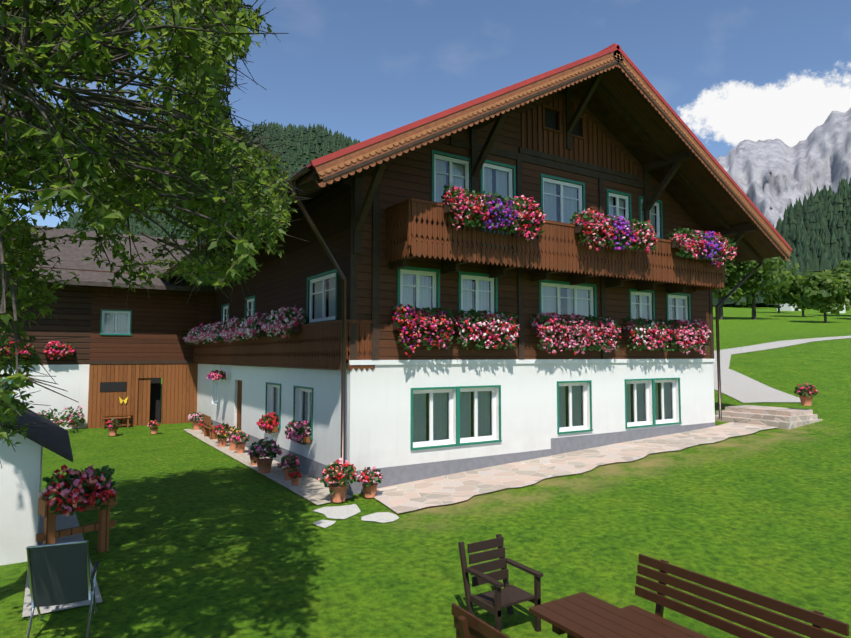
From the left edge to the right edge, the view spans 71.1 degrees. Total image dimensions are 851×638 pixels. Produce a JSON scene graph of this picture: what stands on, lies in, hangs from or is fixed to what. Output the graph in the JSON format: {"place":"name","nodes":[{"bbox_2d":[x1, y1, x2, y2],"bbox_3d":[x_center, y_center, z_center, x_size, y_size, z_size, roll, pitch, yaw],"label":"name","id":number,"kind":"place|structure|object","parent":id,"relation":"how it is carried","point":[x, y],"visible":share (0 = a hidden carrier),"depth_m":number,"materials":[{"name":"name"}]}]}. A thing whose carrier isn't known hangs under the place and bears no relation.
{"place":"outdoors","nodes":[
{"label":"outdoors","id":0,"kind":"place"},
{"bbox_2d":[22,513,102,616],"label":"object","id":1,"kind":"structure","parent":0,"point":[63,521],"depth_m":8.19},
{"bbox_2d":[183,428,398,527],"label":"side path","id":2,"kind":"structure","parent":0,"point":[313,490],"depth_m":13.48,"materials":[{"name":"beige stone"}]},
{"bbox_2d":[0,306,850,637],"bbox_3d":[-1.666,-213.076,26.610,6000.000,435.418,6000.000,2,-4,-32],"label":"lawn","id":3,"kind":"structure","parent":0,"point":[206,540],"depth_m":10.27,"materials":[{"name":"green plant"}]},
{"bbox_2d":[0,403,72,565],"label":"white hut","id":4,"kind":"object","parent":3,"relation":"on","point":[20,478],"visible":0.67,"depth_m":8.98,"materials":[{"name":"paint"}]},
{"bbox_2d":[0,364,88,428],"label":"white wall","id":5,"kind":"structure","parent":3,"relation":"on","point":[73,380],"depth_m":24.47,"materials":[{"name":"white paint"}]},
{"bbox_2d":[33,406,84,432],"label":"flowers","id":6,"kind":"object","parent":3,"relation":"on","point":[49,415],"visible":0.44,"depth_m":23.33,"materials":[{"name":"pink plant"}]},
{"bbox_2d":[26,540,98,637],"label":"folding chair","id":7,"kind":"object","parent":3,"relation":"on","point":[59,573],"visible":0.88,"depth_m":6.61,"materials":[{"name":"grey fabric"}]},
{"bbox_2d":[0,266,198,364],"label":"old house wall logs","id":8,"kind":"object","parent":3,"relation":"on","point":[163,321],"visible":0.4,"depth_m":25.65,"materials":[{"name":"brown wood"}]},
{"bbox_2d":[0,378,12,396],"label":"window","id":9,"kind":"structure","parent":8,"relation":"attached to","point":[10,382],"depth_m":23.65,"materials":[{"name":"teal"}]},
{"bbox_2d":[0,341,74,359],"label":"flowers","id":10,"kind":"object","parent":8,"relation":"attached to","point":[49,349],"depth_m":24.17,"materials":[{"name":"red plant"}]},
{"bbox_2d":[1,223,216,292],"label":"roof","id":11,"kind":"structure","parent":8,"relation":"on","point":[72,256],"depth_m":26.64,"materials":[{"name":"grey tile"}]},
{"bbox_2d":[100,309,131,334],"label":"window","id":12,"kind":"structure","parent":8,"relation":"attached to","point":[115,322],"depth_m":25.77,"materials":[{"name":"teal"}]},
{"bbox_2d":[87,360,197,427],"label":"wooden wall","id":13,"kind":"structure","parent":3,"relation":"on","point":[137,383],"depth_m":25.92,"materials":[{"name":"brown wood"}]},
{"bbox_2d":[0,0,310,467],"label":"apple tree","id":14,"kind":"object","parent":3,"relation":"on","point":[198,157],"visible":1,"depth_m":4.88,"materials":[{"name":"green plant"}]},
{"bbox_2d":[36,360,310,552],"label":"wooden props","id":15,"kind":"object","parent":3,"relation":"on","point":[102,526],"visible":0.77,"depth_m":9.40,"materials":[{"name":"brown wood"}]},
{"bbox_2d":[77,128,348,244],"bbox_3d":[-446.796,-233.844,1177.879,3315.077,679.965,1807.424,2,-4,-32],"label":"hill forest","id":16,"kind":"object","parent":3,"relation":"on","point":[311,158],"depth_m":1508.39,"materials":[{"name":"green plant"}]},
{"bbox_2d":[57,121,359,238],"bbox_3d":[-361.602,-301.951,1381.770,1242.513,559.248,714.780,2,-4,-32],"label":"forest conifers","id":17,"kind":"object","parent":16,"relation":"on","point":[300,131],"visible":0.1,"depth_m":1528.66,"materials":[{"name":"green plant"}]},
{"bbox_2d":[196,419,714,494],"bbox_3d":[-0.268,4.279,23.629,13.608,1.100,16.504,2,-4,-32],"label":"wall base","id":18,"kind":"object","parent":3,"relation":"on","point":[394,475],"depth_m":15.41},
{"bbox_2d":[108,395,812,502],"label":"flower pots","id":19,"kind":"object","parent":3,"relation":"on","point":[338,495],"visible":0.69,"depth_m":15.35,"materials":[{"name":"orange ceramic"}]},
{"bbox_2d":[38,370,817,516],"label":"potted flowers","id":20,"kind":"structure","parent":19,"relation":"on","point":[73,483],"depth_m":12.46,"materials":[{"name":"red plant"}]},
{"bbox_2d":[452,603,509,637],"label":"bench","id":21,"kind":"object","parent":3,"relation":"on","point":[467,624],"visible":1,"depth_m":5.36,"materials":[{"name":"brown wood"}]},
{"bbox_2d":[458,534,542,631],"bbox_3d":[0.913,3.304,7.327,0.690,1.001,0.821,2,-4,-32],"label":"wooden armchair","id":22,"kind":"object","parent":3,"relation":"on","point":[497,599],"visible":0.94,"depth_m":7.36,"materials":[{"name":"brown wood"}]},
{"bbox_2d":[374,422,776,512],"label":"terrace paving","id":23,"kind":"structure","parent":3,"relation":"on","point":[435,491],"depth_m":14.56,"materials":[{"name":"stone"}]},
{"bbox_2d":[529,592,685,637],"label":"garden table","id":24,"kind":"object","parent":3,"relation":"on","point":[582,615],"visible":1,"depth_m":5.88,"materials":[{"name":"brown wood"}]},
{"bbox_2d":[621,554,848,637],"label":"bench","id":25,"kind":"object","parent":3,"relation":"on","point":[818,621],"visible":0.79,"depth_m":6.18,"materials":[{"name":"brown wood"}]},
{"bbox_2d":[715,405,821,429],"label":"terrace steps","id":26,"kind":"structure","parent":3,"relation":"on","point":[784,418],"depth_m":20.34,"materials":[{"name":"stone"}]},
{"bbox_2d":[712,177,850,306],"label":"forest conifers","id":27,"kind":"object","parent":3,"relation":"on","point":[814,231],"visible":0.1,"depth_m":392.81,"materials":[{"name":"green plant"}]},
{"bbox_2d":[712,252,850,322],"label":"trees","id":28,"kind":"object","parent":3,"relation":"on","point":[827,291],"visible":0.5,"depth_m":111.32,"materials":[{"name":"green plant"}]},
{"bbox_2d":[777,302,844,312],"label":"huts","id":29,"kind":"object","parent":3,"relation":"on","point":[785,307],"visible":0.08,"depth_m":168.88,"materials":[{"name":"paint"}]},
{"bbox_2d":[0,0,850,226],"label":"sky","id":30,"kind":"structure","parent":0,"point":[734,72],"materials":[{"name":"blue"}]},
{"bbox_2d":[197,362,714,470],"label":"white ground-floor wall","id":31,"kind":"structure","parent":0,"point":[378,416],"depth_m":15.77,"materials":[{"name":"paint"}]},
{"bbox_2d":[215,380,216,403],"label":"window","id":32,"kind":"structure","parent":31,"relation":"attached to","point":[215,391],"depth_m":24.57,"materials":[{"name":"grey glass"}]},
{"bbox_2d":[237,380,241,428],"bbox_3d":[-6.556,3.146,21.126,0.090,1.950,1.000,2,-4,-32],"label":"door","id":33,"kind":"structure","parent":31,"relation":"attached to","point":[239,400],"depth_m":21.27,"materials":[{"name":"brown wood"}]},
{"bbox_2d":[265,382,280,428],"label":"window","id":34,"kind":"structure","parent":31,"relation":"attached to","point":[275,398],"depth_m":18.19,"materials":[{"name":"teal"}]},
{"bbox_2d":[293,385,312,439],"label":"window","id":35,"kind":"structure","parent":31,"relation":"attached to","point":[306,405],"depth_m":16.05,"materials":[{"name":"teal"}]},
{"bbox_2d":[410,386,458,450],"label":"window","id":36,"kind":"structure","parent":31,"relation":"attached to","point":[431,416],"depth_m":14.49,"materials":[{"name":"teal"}]},
{"bbox_2d":[199,88,710,359],"bbox_3d":[-0.269,-2.358,24.046,13.600,8.000,16.500,2,-4,-32],"label":"wooden wall cladding","id":37,"kind":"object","parent":31,"relation":"on","point":[276,284],"visible":0.29,"depth_m":16.31,"materials":[{"name":"brown wood"}]},
{"bbox_2d":[221,303,229,323],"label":"window","id":38,"kind":"structure","parent":37,"relation":"attached to","point":[225,312],"depth_m":25.77,"materials":[{"name":"teal"}]},
{"bbox_2d":[245,295,255,316],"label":"window","id":39,"kind":"structure","parent":37,"relation":"attached to","point":[251,305],"depth_m":22.45,"materials":[{"name":"teal"}]},
{"bbox_2d":[193,319,374,370],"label":"balcony","id":40,"kind":"structure","parent":37,"relation":"attached to","point":[250,352],"depth_m":15.44,"materials":[{"name":"brown wood"}]},
{"bbox_2d":[183,305,308,344],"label":"balcony flowers","id":41,"kind":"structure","parent":40,"relation":"attached to","point":[281,322],"depth_m":17.91,"materials":[{"name":"pink plant"}]},
{"bbox_2d":[306,269,337,323],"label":"window","id":42,"kind":"structure","parent":37,"relation":"attached to","point":[322,304],"depth_m":16.58,"materials":[{"name":"teal"}]},
{"bbox_2d":[397,266,439,319],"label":"window","id":43,"kind":"structure","parent":37,"relation":"attached to","point":[415,288],"depth_m":14.35,"materials":[{"name":"teal"}]},
{"bbox_2d":[431,150,470,202],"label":"window","id":44,"kind":"structure","parent":37,"relation":"attached to","point":[448,171],"depth_m":15.01,"materials":[{"name":"teal"}]},
{"bbox_2d":[163,65,785,288],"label":"house roof purlins","id":45,"kind":"object","parent":37,"relation":"attached to","point":[312,189],"visible":0.33,"depth_m":16.92,"materials":[{"name":"brown wood"}]},
{"bbox_2d":[162,43,779,278],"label":"house roof","id":46,"kind":"structure","parent":45,"relation":"on","point":[615,123],"depth_m":18.32,"materials":[{"name":"brown wood"}]},
{"bbox_2d":[310,45,791,261],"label":"roof","id":47,"kind":"structure","parent":46,"relation":"attached to","point":[350,160],"depth_m":13.81,"materials":[{"name":"brown wood"}]},
{"bbox_2d":[458,271,497,314],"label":"window","id":48,"kind":"structure","parent":37,"relation":"attached to","point":[476,291],"depth_m":15.28,"materials":[{"name":"teal"}]},
{"bbox_2d":[480,160,516,253],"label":"window","id":49,"kind":"structure","parent":37,"relation":"attached to","point":[494,178],"depth_m":15.93,"materials":[{"name":"teal"}]},
{"bbox_2d":[350,137,713,359],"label":"timber beams","id":50,"kind":"structure","parent":37,"relation":"attached to","point":[520,158],"depth_m":15.80,"materials":[{"name":"brown wood"}]},
{"bbox_2d":[349,359,714,364],"bbox_3d":[-0.258,1.628,23.780,13.680,0.110,16.540,2,-4,-32],"label":"trim board","id":51,"kind":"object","parent":37,"relation":"attached to","point":[414,362],"visible":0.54,"depth_m":15.69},
{"bbox_2d":[542,104,560,132],"bbox_3d":[3.554,-5.674,16.930,0.700,0.690,0.150,2,-4,-32],"label":"attic window","id":52,"kind":"structure","parent":37,"relation":"in","point":[549,120],"depth_m":16.98,"materials":[{"name":"brown wood"}]},
{"bbox_2d":[385,198,724,293],"bbox_3d":[4.361,-1.704,16.483,11.800,1.410,1.180,2,-4,-32],"label":"balcony railing","id":53,"kind":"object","parent":37,"relation":"attached to","point":[705,274],"depth_m":15.00,"materials":[{"name":"brown wood"}]},
{"bbox_2d":[540,174,584,224],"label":"window","id":54,"kind":"structure","parent":37,"relation":"attached to","point":[560,200],"depth_m":17.07,"materials":[{"name":"teal"}]},
{"bbox_2d":[539,280,596,325],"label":"window","id":55,"kind":"structure","parent":37,"relation":"attached to","point":[560,297],"depth_m":17.10,"materials":[{"name":"teal"}]},
{"bbox_2d":[571,113,584,139],"bbox_3d":[4.351,-5.643,17.427,0.700,0.690,0.150,2,-4,-32],"label":"attic window","id":56,"kind":"structure","parent":37,"relation":"in","point":[575,132],"depth_m":17.53,"materials":[{"name":"brown wood"}]},
{"bbox_2d":[519,95,638,180],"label":"attic wall battens","id":57,"kind":"object","parent":37,"relation":"attached to","point":[580,163],"visible":0.83,"depth_m":17.33,"materials":[{"name":"brown wood"}]},
{"bbox_2d":[606,189,631,220],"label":"window","id":58,"kind":"structure","parent":37,"relation":"attached to","point":[617,204],"depth_m":18.40,"materials":[{"name":"teal"}]},
{"bbox_2d":[629,289,654,319],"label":"window","id":59,"kind":"structure","parent":37,"relation":"attached to","point":[640,303],"depth_m":18.77,"materials":[{"name":"teal"}]},
{"bbox_2d":[639,196,663,238],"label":"window","id":60,"kind":"structure","parent":37,"relation":"attached to","point":[656,218],"depth_m":19.28,"materials":[{"name":"teal"}]},
{"bbox_2d":[666,292,690,323],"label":"window","id":61,"kind":"structure","parent":37,"relation":"attached to","point":[677,306],"depth_m":19.75,"materials":[{"name":"teal"}]},
{"bbox_2d":[161,166,763,482],"bbox_3d":[-0.057,1.145,23.487,17.110,6.406,19.300,2,-4,-32],"label":"drainpipe","id":62,"kind":"object","parent":31,"relation":"on","point":[303,171],"visible":0.54,"depth_m":12.96,"materials":[{"name":"brown metal"}]},
{"bbox_2d":[458,385,501,445],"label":"window","id":63,"kind":"structure","parent":31,"relation":"attached to","point":[476,413],"depth_m":15.23,"materials":[{"name":"teal"}]},
{"bbox_2d":[557,380,592,433],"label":"window","id":64,"kind":"structure","parent":31,"relation":"attached to","point":[571,406],"depth_m":17.07,"materials":[{"name":"teal"}]},
{"bbox_2d":[624,378,654,428],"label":"window","id":65,"kind":"structure","parent":31,"relation":"attached to","point":[636,401],"depth_m":18.57,"materials":[{"name":"teal"}]},
{"bbox_2d":[654,378,681,425],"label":"window","id":66,"kind":"structure","parent":31,"relation":"attached to","point":[664,402],"depth_m":19.29,"materials":[{"name":"teal"}]},
{"bbox_2d":[220,204,720,339],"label":"flower boxes","id":67,"kind":"object","parent":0,"point":[448,210],"visible":0.12,"depth_m":15.32,"materials":[{"name":"brown wood"}]},
{"bbox_2d":[391,304,711,356],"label":"window box flowers","id":68,"kind":"object","parent":67,"relation":"in","point":[598,330],"visible":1,"depth_m":16.01,"materials":[{"name":"pink plant"}]},
{"bbox_2d":[441,185,736,267],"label":"balcony flowers","id":69,"kind":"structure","parent":67,"relation":"in","point":[713,243],"depth_m":15.38,"materials":[{"name":"pink plant"}]},
{"bbox_2d":[713,336,850,402],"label":"path","id":70,"kind":"structure","parent":0,"point":[740,387],"depth_m":27.93,"materials":[{"name":"grey concrete"}]},
{"bbox_2d":[716,108,850,228],"bbox_3d":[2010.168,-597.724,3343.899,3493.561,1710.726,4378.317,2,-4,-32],"label":"mountain rock","id":71,"kind":"object","parent":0,"point":[773,179],"visible":0.21,"depth_m":3370.92,"materials":[{"name":"grey stone"}]}
]}

